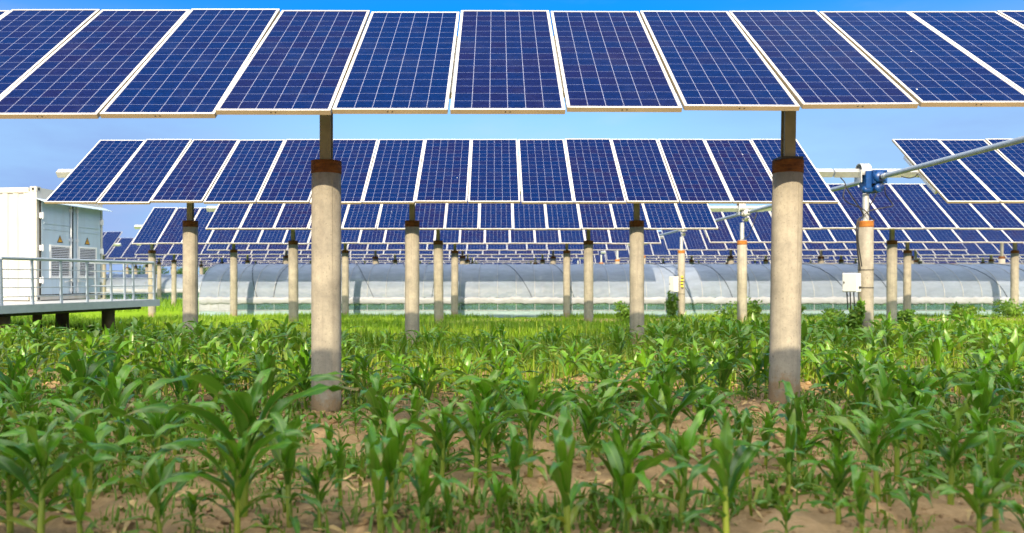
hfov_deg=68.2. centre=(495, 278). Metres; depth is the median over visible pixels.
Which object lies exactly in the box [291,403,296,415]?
corn plant
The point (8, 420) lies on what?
corn plant
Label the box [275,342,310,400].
corn plant
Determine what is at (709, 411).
corn plant
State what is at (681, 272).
concrete pillar
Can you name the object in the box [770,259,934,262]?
solar panel row
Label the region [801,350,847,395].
corn plant
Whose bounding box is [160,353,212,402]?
corn plant
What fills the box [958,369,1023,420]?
corn plant
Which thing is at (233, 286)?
concrete pillar
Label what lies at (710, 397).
corn plant
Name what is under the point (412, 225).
concrete pillar
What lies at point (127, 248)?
solar panel row
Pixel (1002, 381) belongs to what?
corn plant
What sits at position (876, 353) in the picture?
corn plant
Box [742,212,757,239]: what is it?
power cable
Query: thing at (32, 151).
sky
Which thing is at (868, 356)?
corn plant
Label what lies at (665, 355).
corn plant
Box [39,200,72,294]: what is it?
container door
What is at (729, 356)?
corn plant
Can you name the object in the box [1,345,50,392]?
corn plant
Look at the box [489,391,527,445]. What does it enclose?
corn plant
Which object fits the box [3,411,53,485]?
corn plant
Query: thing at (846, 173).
bridging tube
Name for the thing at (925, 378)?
corn plant
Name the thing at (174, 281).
concrete pillar
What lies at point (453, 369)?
corn plant
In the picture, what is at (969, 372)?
corn plant
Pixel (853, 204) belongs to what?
power cable
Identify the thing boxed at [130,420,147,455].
corn plant
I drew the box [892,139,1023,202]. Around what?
solar panel row
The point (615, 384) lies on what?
corn plant
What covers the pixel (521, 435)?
corn plant
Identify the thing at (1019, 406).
corn plant
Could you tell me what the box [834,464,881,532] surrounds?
corn plant
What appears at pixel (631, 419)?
corn plant
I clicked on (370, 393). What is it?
corn plant
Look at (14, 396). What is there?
corn plant
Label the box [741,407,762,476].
corn plant
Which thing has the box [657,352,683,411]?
corn plant
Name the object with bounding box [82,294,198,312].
grass
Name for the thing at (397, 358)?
corn plant
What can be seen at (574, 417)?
corn plant
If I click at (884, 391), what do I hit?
corn plant
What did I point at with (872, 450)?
corn plant
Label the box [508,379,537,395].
corn plant
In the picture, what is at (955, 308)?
weed bush
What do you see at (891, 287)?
concrete pillar
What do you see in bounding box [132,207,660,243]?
solar panel row
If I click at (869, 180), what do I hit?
slew drive
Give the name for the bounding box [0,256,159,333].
raised deck
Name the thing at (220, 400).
corn plant
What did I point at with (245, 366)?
corn plant
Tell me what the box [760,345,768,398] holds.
corn plant
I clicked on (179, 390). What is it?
corn plant
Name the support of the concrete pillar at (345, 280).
on the ground at (814, 520)
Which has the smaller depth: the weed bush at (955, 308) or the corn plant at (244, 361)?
the corn plant at (244, 361)
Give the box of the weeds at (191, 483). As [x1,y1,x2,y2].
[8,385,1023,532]
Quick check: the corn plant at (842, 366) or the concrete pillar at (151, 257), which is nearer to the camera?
the corn plant at (842, 366)
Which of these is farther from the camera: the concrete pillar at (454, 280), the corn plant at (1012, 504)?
the concrete pillar at (454, 280)
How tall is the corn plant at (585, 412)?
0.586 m
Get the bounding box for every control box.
[669,276,677,299]
[842,273,860,308]
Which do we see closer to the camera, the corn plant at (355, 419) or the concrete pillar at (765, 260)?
the corn plant at (355, 419)
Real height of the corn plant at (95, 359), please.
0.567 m
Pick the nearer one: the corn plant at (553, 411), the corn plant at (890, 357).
the corn plant at (553, 411)
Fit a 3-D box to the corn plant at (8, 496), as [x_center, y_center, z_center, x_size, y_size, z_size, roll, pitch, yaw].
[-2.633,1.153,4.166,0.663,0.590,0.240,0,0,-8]
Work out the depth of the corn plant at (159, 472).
4.11 m
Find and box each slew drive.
[677,224,686,235]
[736,204,749,221]
[854,163,886,193]
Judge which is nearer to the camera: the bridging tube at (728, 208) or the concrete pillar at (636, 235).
the concrete pillar at (636, 235)
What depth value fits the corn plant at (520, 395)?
6.76 m
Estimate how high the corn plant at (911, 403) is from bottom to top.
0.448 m
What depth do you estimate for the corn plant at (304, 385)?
7.76 m
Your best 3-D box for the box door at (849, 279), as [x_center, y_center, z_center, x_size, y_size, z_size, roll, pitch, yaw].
[6.999,0.074,14.974,0.256,0.351,0.018,0,0,42]
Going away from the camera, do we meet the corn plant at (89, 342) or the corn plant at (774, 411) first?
the corn plant at (774, 411)
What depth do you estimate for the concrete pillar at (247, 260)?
46.61 m
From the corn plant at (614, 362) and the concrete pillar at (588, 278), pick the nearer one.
the corn plant at (614, 362)
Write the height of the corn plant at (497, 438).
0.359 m
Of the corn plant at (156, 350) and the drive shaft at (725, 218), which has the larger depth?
the drive shaft at (725, 218)
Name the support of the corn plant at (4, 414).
on the ground at (814, 520)
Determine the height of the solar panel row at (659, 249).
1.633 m
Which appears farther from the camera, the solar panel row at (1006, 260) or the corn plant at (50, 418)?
the solar panel row at (1006, 260)
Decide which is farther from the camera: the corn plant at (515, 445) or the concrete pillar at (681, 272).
the concrete pillar at (681, 272)
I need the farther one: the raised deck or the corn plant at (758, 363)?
the raised deck
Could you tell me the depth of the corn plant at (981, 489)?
3.91 m
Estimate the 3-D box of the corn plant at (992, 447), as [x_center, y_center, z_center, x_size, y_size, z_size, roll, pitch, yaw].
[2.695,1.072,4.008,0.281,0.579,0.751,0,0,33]
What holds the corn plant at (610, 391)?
on the ground at (814, 520)
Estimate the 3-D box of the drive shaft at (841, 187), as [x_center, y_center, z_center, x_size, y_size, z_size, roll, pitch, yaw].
[7.640,-2.022,19.142,0.096,0.096,7.050,0,0,0]
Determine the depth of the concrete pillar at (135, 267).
70.06 m
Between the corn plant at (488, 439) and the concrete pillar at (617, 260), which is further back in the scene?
the concrete pillar at (617, 260)
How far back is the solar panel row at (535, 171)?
15.16 m
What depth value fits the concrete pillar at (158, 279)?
54.37 m
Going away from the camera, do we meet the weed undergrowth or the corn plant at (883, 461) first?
the corn plant at (883, 461)
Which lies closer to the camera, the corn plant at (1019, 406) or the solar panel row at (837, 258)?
the corn plant at (1019, 406)
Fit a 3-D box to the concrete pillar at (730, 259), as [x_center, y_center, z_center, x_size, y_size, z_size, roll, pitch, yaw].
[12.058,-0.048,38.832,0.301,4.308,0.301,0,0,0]
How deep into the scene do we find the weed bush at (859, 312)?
14.90 m
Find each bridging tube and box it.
[720,206,763,211]
[833,169,901,177]
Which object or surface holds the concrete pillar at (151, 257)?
on the ground at (814, 520)
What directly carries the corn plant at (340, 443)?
on the ground at (814, 520)
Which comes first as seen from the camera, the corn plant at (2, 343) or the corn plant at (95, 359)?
the corn plant at (95, 359)
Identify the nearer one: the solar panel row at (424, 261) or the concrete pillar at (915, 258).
the concrete pillar at (915, 258)
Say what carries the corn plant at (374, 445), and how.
on the ground at (814, 520)
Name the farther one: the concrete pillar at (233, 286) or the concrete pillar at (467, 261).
the concrete pillar at (467, 261)
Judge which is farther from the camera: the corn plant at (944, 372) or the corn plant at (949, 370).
the corn plant at (949, 370)
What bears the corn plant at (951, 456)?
on the ground at (814, 520)
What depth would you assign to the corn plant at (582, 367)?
8.35 m
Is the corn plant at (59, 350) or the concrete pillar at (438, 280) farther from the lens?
the concrete pillar at (438, 280)
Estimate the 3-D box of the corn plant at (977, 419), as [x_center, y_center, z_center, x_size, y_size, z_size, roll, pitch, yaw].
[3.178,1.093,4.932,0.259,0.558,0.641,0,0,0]
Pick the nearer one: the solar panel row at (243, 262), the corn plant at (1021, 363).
the corn plant at (1021, 363)
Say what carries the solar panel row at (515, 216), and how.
on the concrete pillar at (588, 278)
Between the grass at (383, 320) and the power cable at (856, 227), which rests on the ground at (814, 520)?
the grass at (383, 320)
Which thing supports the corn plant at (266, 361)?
on the ground at (814, 520)
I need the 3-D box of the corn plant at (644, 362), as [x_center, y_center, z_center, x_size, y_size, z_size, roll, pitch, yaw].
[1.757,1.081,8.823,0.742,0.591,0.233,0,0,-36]
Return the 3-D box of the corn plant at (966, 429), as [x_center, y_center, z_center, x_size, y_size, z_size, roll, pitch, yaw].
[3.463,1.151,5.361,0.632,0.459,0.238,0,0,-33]
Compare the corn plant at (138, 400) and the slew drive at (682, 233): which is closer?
the corn plant at (138, 400)
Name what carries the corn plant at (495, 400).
on the ground at (814, 520)
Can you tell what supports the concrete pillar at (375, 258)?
on the ground at (814, 520)
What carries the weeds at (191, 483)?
on the ground at (814, 520)
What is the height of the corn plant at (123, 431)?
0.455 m
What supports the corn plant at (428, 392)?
on the ground at (814, 520)
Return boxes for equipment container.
[0,186,112,300]
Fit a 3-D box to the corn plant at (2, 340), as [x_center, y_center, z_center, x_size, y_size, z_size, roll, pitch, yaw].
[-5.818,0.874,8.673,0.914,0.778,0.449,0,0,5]
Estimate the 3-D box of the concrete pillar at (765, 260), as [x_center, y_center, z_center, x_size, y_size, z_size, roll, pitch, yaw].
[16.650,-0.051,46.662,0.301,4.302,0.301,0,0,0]
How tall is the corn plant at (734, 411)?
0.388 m
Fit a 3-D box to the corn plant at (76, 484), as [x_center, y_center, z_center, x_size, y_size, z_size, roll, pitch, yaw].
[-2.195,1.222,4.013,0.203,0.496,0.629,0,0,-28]
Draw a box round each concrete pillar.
[101,255,105,298]
[134,264,137,273]
[148,244,155,316]
[157,259,160,300]
[171,255,176,305]
[182,203,197,338]
[199,261,202,274]
[230,244,237,316]
[245,255,249,263]
[283,251,287,263]
[288,230,298,322]
[311,112,341,412]
[342,244,348,315]
[373,251,377,263]
[405,204,419,346]
[433,230,443,323]
[451,244,458,315]
[460,251,464,264]
[465,255,469,263]
[550,251,555,263]
[563,244,569,317]
[584,230,592,321]
[615,250,619,263]
[629,203,643,344]
[678,237,684,314]
[689,256,693,263]
[728,250,733,263]
[737,223,746,322]
[763,256,767,263]
[768,111,803,403]
[818,250,823,263]
[858,194,873,332]
[886,229,897,326]
[903,243,911,310]
[914,250,917,263]
[988,255,993,263]
[998,243,1004,263]
[1010,243,1018,307]
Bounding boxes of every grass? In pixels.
[11,310,1023,352]
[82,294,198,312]
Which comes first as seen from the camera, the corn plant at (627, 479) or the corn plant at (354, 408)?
the corn plant at (627, 479)
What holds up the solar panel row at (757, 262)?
on the concrete pillar
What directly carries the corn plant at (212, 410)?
on the ground at (814, 520)
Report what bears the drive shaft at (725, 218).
attached to the slew drive at (682, 233)
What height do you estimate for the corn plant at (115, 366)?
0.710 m
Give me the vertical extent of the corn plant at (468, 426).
0.695 m
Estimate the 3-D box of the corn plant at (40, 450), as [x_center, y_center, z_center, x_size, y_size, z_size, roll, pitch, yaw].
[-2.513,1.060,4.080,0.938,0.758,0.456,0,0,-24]
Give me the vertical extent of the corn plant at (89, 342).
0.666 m
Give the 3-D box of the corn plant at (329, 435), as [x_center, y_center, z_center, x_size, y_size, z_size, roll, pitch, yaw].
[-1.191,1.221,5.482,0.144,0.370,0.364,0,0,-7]
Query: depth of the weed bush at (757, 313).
28.41 m
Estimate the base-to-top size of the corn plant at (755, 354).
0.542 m
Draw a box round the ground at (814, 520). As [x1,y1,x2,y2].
[0,304,1023,532]
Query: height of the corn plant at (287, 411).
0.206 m
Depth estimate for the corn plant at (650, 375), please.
7.29 m
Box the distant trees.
[112,265,208,273]
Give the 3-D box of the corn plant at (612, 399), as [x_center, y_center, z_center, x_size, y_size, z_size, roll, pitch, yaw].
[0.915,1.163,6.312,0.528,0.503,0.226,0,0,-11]
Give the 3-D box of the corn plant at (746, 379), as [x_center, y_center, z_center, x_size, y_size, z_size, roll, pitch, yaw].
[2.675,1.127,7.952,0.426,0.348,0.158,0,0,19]
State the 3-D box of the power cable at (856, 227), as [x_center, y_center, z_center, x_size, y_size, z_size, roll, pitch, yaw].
[7.176,-1.021,15.136,0.420,1.726,0.053,0,0,-6]
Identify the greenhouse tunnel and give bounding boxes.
[83,274,203,299]
[199,263,1023,317]
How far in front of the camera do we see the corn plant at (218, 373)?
7.39 m
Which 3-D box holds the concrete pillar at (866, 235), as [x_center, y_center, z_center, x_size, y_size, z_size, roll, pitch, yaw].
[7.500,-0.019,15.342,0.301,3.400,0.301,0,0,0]
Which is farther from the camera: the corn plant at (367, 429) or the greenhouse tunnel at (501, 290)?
the greenhouse tunnel at (501, 290)
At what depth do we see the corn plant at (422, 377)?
8.16 m
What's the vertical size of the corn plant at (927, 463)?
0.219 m
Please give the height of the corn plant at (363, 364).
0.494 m
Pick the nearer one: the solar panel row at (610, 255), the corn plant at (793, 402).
the corn plant at (793, 402)
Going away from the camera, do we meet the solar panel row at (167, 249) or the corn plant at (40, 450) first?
the corn plant at (40, 450)
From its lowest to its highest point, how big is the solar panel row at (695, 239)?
1.598 m
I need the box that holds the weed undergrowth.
[0,311,1023,397]
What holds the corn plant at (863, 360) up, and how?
on the ground at (814, 520)
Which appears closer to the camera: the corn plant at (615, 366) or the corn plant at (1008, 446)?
the corn plant at (1008, 446)
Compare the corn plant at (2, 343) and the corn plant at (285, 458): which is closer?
the corn plant at (285, 458)
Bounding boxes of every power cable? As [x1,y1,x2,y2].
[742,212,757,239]
[840,177,874,220]
[844,185,863,270]
[857,186,893,266]
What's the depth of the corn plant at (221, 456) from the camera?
5.08 m
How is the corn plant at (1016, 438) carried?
on the ground at (814, 520)
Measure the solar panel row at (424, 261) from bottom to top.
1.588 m
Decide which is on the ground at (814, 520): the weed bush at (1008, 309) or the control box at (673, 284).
the weed bush at (1008, 309)
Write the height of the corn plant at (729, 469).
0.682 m
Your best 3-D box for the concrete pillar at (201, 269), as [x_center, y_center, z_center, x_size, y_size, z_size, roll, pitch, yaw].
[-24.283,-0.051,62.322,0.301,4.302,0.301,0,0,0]
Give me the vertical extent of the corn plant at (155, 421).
0.771 m
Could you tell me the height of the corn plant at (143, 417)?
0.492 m
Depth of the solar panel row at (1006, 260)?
69.24 m
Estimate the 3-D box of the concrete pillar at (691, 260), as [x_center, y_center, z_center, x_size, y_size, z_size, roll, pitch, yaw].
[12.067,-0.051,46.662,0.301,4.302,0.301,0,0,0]
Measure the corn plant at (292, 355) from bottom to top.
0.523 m
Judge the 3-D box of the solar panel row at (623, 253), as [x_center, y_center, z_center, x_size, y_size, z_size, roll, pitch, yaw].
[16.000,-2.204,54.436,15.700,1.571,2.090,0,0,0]
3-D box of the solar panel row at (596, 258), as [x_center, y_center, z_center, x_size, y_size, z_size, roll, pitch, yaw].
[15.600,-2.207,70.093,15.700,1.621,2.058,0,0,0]
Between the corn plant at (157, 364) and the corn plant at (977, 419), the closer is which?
the corn plant at (977, 419)
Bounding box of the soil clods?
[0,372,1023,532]
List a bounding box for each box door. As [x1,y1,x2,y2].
[669,277,673,291]
[843,274,855,290]
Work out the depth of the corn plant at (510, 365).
9.16 m
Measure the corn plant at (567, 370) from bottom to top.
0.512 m
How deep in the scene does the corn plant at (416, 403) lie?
6.17 m
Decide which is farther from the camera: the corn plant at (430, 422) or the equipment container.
the equipment container
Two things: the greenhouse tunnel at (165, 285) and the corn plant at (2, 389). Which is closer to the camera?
the corn plant at (2, 389)
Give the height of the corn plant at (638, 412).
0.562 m
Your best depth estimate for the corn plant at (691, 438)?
4.29 m
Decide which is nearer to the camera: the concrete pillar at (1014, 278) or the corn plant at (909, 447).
the corn plant at (909, 447)
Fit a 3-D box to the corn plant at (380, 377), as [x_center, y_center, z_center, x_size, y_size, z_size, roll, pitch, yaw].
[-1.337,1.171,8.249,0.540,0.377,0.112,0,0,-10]
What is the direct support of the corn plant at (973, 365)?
on the ground at (814, 520)
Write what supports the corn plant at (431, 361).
on the ground at (814, 520)
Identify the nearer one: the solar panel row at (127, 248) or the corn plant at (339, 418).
the corn plant at (339, 418)
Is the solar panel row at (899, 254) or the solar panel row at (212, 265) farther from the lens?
the solar panel row at (212, 265)
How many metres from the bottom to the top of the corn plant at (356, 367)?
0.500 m
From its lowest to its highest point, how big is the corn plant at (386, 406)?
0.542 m
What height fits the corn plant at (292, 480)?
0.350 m
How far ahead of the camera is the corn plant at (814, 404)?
6.86 m
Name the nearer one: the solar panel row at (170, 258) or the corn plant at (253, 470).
the corn plant at (253, 470)
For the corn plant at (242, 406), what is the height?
0.930 m
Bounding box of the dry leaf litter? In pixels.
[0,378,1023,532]
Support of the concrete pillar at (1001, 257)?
on the ground at (814, 520)
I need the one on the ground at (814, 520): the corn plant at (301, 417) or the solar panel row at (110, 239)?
the corn plant at (301, 417)
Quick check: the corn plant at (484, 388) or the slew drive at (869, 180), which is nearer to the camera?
the corn plant at (484, 388)
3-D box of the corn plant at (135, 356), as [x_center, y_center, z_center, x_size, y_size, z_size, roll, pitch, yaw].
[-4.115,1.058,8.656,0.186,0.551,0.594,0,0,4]
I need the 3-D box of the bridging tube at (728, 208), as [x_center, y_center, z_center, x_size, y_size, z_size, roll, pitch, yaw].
[7.525,-2.142,23.167,1.350,0.185,0.185,0,0,0]
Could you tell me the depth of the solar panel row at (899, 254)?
53.55 m
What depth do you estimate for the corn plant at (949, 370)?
8.25 m
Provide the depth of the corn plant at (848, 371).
8.66 m
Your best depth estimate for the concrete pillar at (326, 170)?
7.39 m
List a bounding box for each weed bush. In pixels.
[614,299,629,319]
[664,290,678,317]
[711,296,762,318]
[748,303,761,316]
[821,307,846,320]
[844,297,866,335]
[897,309,920,324]
[945,301,985,319]
[992,298,1023,317]
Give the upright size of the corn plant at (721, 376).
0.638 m
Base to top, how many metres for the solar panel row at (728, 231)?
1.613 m
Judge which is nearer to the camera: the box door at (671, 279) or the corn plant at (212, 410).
the corn plant at (212, 410)
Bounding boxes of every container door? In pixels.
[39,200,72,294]
[73,206,103,293]
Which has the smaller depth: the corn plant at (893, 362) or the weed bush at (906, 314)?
the corn plant at (893, 362)
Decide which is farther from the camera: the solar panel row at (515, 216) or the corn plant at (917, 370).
the solar panel row at (515, 216)
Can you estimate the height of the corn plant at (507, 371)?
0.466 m
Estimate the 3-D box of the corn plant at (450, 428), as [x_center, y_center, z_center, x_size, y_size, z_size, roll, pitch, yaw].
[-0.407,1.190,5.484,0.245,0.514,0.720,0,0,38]
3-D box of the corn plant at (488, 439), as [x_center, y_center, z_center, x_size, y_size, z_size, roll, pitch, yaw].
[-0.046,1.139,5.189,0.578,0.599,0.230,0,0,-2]
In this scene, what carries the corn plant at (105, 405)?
on the ground at (814, 520)
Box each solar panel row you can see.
[0,9,1023,118]
[44,139,837,203]
[103,232,121,254]
[105,238,164,258]
[105,255,212,260]
[122,261,269,264]
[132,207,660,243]
[134,244,598,254]
[156,258,238,262]
[161,261,281,265]
[198,250,583,257]
[206,193,719,229]
[207,238,626,250]
[227,254,571,260]
[257,255,562,262]
[299,261,561,264]
[571,256,623,263]
[580,257,724,263]
[593,250,748,262]
[601,246,770,260]
[615,244,827,258]
[628,231,885,255]
[660,229,966,250]
[704,211,1023,242]
[750,261,835,263]
[763,184,1023,229]
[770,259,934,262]
[810,256,995,260]
[850,248,1023,258]
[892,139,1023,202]
[915,243,1023,254]
[934,261,955,262]
[955,258,1023,262]
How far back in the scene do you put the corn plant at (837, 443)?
5.03 m
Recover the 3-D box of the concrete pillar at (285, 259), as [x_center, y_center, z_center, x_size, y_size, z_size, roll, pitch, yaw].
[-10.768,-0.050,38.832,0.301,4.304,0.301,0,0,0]
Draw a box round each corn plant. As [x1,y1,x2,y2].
[0,334,6,355]
[0,335,30,351]
[0,345,65,412]
[0,371,65,429]
[0,375,15,405]
[0,396,49,470]
[0,406,95,456]
[0,410,127,532]
[0,416,29,481]
[0,421,168,521]
[0,429,55,501]
[0,430,82,510]
[0,437,83,532]
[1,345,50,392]
[2,401,30,439]
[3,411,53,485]
[17,368,41,420]
[21,370,108,437]
[23,409,63,439]
[27,333,109,374]
[30,394,130,482]
[39,348,128,416]
[41,361,52,388]
[44,389,133,463]
[46,344,133,410]
[50,364,72,392]
[52,331,123,363]
[56,364,155,442]
[59,350,125,399]
[62,459,102,532]
[73,376,222,472]
[83,340,143,385]
[88,370,108,407]
[88,371,135,420]
[90,348,135,414]
[93,453,219,532]
[105,406,140,475]
[115,343,148,364]
[115,406,205,460]
[122,367,358,516]
[123,370,167,407]
[125,348,150,384]
[127,390,209,454]
[130,361,228,414]
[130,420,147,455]
[131,354,187,400]
[131,397,144,438]
[133,390,184,422]
[138,340,163,365]
[145,355,179,390]
[146,418,314,532]
[158,354,205,389]
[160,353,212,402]
[170,486,227,532]
[173,368,202,429]
[174,393,233,453]
[181,353,257,405]
[191,413,266,456]
[194,350,255,390]
[198,368,236,414]
[200,346,240,381]
[208,382,246,426]
[217,422,238,479]
[219,362,256,395]
[220,364,295,400]
[226,457,265,486]
[236,351,284,386]
[248,369,295,399]
[249,349,288,417]
[251,413,316,469]
[251,510,279,532]
[253,411,342,532]
[258,478,308,512]
[268,413,318,453]
[274,365,310,408]
[274,455,366,527]
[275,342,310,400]
[281,472,306,484]
[284,409,291,422]
[285,349,310,392]
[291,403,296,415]
[298,418,314,451]
[299,345,366,386]
[316,438,356,513]
[319,421,339,468]
[326,371,420,425]
[327,410,352,428]
[332,431,357,450]
[341,352,387,389]
[341,367,361,398]
[341,394,415,451]
[342,360,366,406]
[342,405,363,417]
[343,410,368,433]
[350,369,396,397]
[359,364,397,428]
[359,418,381,437]
[361,411,432,487]
[361,420,408,532]
[362,411,429,514]
[366,351,466,418]
[374,350,419,393]
[390,442,470,532]
[394,386,429,446]
[397,394,502,477]
[399,364,428,418]
[399,368,451,402]
[404,389,432,430]
[405,406,472,473]
[419,347,441,385]
[421,385,557,484]
[422,391,472,425]
[424,406,468,454]
[427,353,494,402]
[427,472,457,532]
[436,364,475,395]
[436,403,507,466]
[442,367,547,450]
[447,362,602,481]
[447,402,527,482]
[450,369,541,417]
[464,468,521,532]
[470,383,517,417]
[476,356,524,397]
[482,423,509,465]
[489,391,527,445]
[497,419,537,504]
[497,431,523,448]
[499,364,522,396]
[503,379,558,413]
[506,355,522,384]
[507,393,543,432]
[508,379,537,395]
[514,402,593,532]
[516,384,578,442]
[541,422,573,461]
[548,349,582,389]
[549,379,579,414]
[553,395,640,471]
[555,424,668,506]
[559,406,580,430]
[562,382,640,456]
[563,349,618,393]
[571,360,626,410]
[571,362,662,427]
[575,351,628,374]
[579,387,632,442]
[585,355,639,388]
[590,364,733,461]
[590,415,655,470]
[595,423,690,532]
[597,392,676,467]
[619,366,705,455]
[621,347,667,387]
[622,352,641,383]
[630,406,769,525]
[640,356,688,406]
[646,347,687,382]
[646,348,748,412]
[650,391,751,456]
[652,416,783,532]
[656,427,698,488]
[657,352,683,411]
[660,347,708,402]
[665,355,704,386]
[671,385,734,439]
[682,343,754,403]
[687,356,728,386]
[696,401,759,448]
[703,384,717,423]
[711,335,739,387]
[712,478,739,528]
[713,446,761,495]
[724,403,764,449]
[725,351,741,390]
[732,370,767,399]
[737,352,768,397]
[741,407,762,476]
[743,352,768,396]
[750,408,783,435]
[753,362,769,394]
[754,408,829,496]
[757,420,849,475]
[759,411,781,464]
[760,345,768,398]
[760,398,784,419]
[763,499,808,532]
[773,379,814,470]
[775,439,887,525]
[783,402,827,440]
[798,417,880,480]
[800,400,820,411]
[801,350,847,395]
[807,365,902,431]
[807,410,955,514]
[809,397,821,415]
[811,402,848,430]
[814,342,839,387]
[815,350,923,418]
[815,356,854,399]
[816,398,861,449]
[821,358,886,406]
[821,458,847,492]
[834,356,852,398]
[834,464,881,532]
[839,415,888,467]
[844,351,852,394]
[845,346,883,365]
[847,401,947,482]
[849,348,901,363]
[854,353,921,387]
[862,359,947,453]
[862,392,938,465]
[863,367,943,439]
[864,362,997,438]
[880,393,1017,504]
[881,477,932,532]
[885,344,900,382]
[886,358,935,384]
[892,377,942,405]
[898,379,957,421]
[905,385,941,452]
[910,378,943,415]
[911,453,943,480]
[920,356,963,395]
[927,366,1023,453]
[931,464,1023,532]
[932,362,969,406]
[949,404,1023,471]
[950,349,1001,370]
[951,368,980,389]
[957,353,1012,372]
[957,408,1011,468]
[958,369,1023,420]
[961,362,986,407]
[963,349,1008,370]
[968,360,1023,415]
[972,328,1023,383]
[973,422,1023,529]
[976,350,1022,409]
[978,498,1023,532]
[987,369,1023,423]
[1002,444,1023,491]
[1007,398,1023,402]
[1014,360,1023,372]
[1014,387,1023,450]
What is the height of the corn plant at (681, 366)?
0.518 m
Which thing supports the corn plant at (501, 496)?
on the ground at (814, 520)
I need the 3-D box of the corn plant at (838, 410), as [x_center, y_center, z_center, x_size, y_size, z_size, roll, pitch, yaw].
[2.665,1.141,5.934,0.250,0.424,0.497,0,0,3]
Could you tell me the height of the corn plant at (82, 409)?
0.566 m
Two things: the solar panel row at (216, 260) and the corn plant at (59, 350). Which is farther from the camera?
the solar panel row at (216, 260)
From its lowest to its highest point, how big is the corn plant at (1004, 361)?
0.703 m
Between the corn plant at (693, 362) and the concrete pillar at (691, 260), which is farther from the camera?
the concrete pillar at (691, 260)
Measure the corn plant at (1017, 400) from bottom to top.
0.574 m
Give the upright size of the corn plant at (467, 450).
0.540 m
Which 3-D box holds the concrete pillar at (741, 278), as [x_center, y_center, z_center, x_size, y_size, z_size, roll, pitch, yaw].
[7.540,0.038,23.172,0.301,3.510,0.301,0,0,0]
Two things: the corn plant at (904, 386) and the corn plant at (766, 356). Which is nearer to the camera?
the corn plant at (904, 386)
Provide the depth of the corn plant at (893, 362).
8.55 m
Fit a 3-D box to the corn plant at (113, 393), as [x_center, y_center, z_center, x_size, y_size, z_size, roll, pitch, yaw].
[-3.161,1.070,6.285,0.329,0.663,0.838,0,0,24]
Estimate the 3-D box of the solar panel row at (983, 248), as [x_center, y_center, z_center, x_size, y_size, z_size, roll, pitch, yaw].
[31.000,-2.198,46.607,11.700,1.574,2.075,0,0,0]
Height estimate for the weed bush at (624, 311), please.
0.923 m
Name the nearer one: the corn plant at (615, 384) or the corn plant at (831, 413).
the corn plant at (831, 413)
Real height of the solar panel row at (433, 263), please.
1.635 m
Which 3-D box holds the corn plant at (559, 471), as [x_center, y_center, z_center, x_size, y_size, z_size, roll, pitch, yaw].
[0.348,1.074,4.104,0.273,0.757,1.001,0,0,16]
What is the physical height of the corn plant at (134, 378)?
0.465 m
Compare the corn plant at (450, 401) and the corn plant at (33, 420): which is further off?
the corn plant at (450, 401)
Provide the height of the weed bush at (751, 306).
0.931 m
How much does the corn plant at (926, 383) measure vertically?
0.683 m
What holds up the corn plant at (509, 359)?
on the ground at (814, 520)
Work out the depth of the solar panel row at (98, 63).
7.27 m
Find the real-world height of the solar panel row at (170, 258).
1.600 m
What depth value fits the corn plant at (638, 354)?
9.10 m
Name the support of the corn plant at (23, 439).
on the ground at (814, 520)
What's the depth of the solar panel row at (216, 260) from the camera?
69.24 m
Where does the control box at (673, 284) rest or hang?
attached to the concrete pillar at (681, 272)
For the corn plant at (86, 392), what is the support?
on the ground at (814, 520)
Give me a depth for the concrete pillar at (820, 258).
38.74 m
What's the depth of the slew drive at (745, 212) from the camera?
23.03 m
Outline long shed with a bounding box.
[807,263,1022,263]
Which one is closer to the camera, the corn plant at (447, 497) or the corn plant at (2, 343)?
the corn plant at (447, 497)
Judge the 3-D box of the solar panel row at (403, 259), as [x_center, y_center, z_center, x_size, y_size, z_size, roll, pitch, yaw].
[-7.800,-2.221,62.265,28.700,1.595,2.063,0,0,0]
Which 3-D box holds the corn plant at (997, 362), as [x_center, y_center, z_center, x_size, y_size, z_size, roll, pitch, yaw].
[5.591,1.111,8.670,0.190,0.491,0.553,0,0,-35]
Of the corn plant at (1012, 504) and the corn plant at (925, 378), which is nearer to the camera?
the corn plant at (1012, 504)
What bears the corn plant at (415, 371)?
on the ground at (814, 520)
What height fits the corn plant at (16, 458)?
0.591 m
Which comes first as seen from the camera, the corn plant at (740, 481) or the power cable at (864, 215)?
the corn plant at (740, 481)
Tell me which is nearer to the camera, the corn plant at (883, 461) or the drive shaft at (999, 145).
the corn plant at (883, 461)
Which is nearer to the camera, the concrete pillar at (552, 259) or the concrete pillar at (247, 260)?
the concrete pillar at (552, 259)
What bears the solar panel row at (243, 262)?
on the concrete pillar
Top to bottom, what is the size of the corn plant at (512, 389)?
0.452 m
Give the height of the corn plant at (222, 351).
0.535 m
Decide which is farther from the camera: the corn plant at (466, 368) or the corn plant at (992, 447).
the corn plant at (466, 368)
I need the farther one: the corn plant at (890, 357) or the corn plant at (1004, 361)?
the corn plant at (890, 357)
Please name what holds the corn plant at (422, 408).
on the ground at (814, 520)
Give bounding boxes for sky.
[0,0,1023,273]
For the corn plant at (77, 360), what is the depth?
6.85 m
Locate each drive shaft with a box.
[659,230,678,236]
[685,213,740,229]
[750,182,858,212]
[884,136,1023,177]
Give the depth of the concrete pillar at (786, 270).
7.39 m
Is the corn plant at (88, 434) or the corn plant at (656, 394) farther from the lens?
the corn plant at (656, 394)
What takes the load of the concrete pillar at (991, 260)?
on the ground at (814, 520)

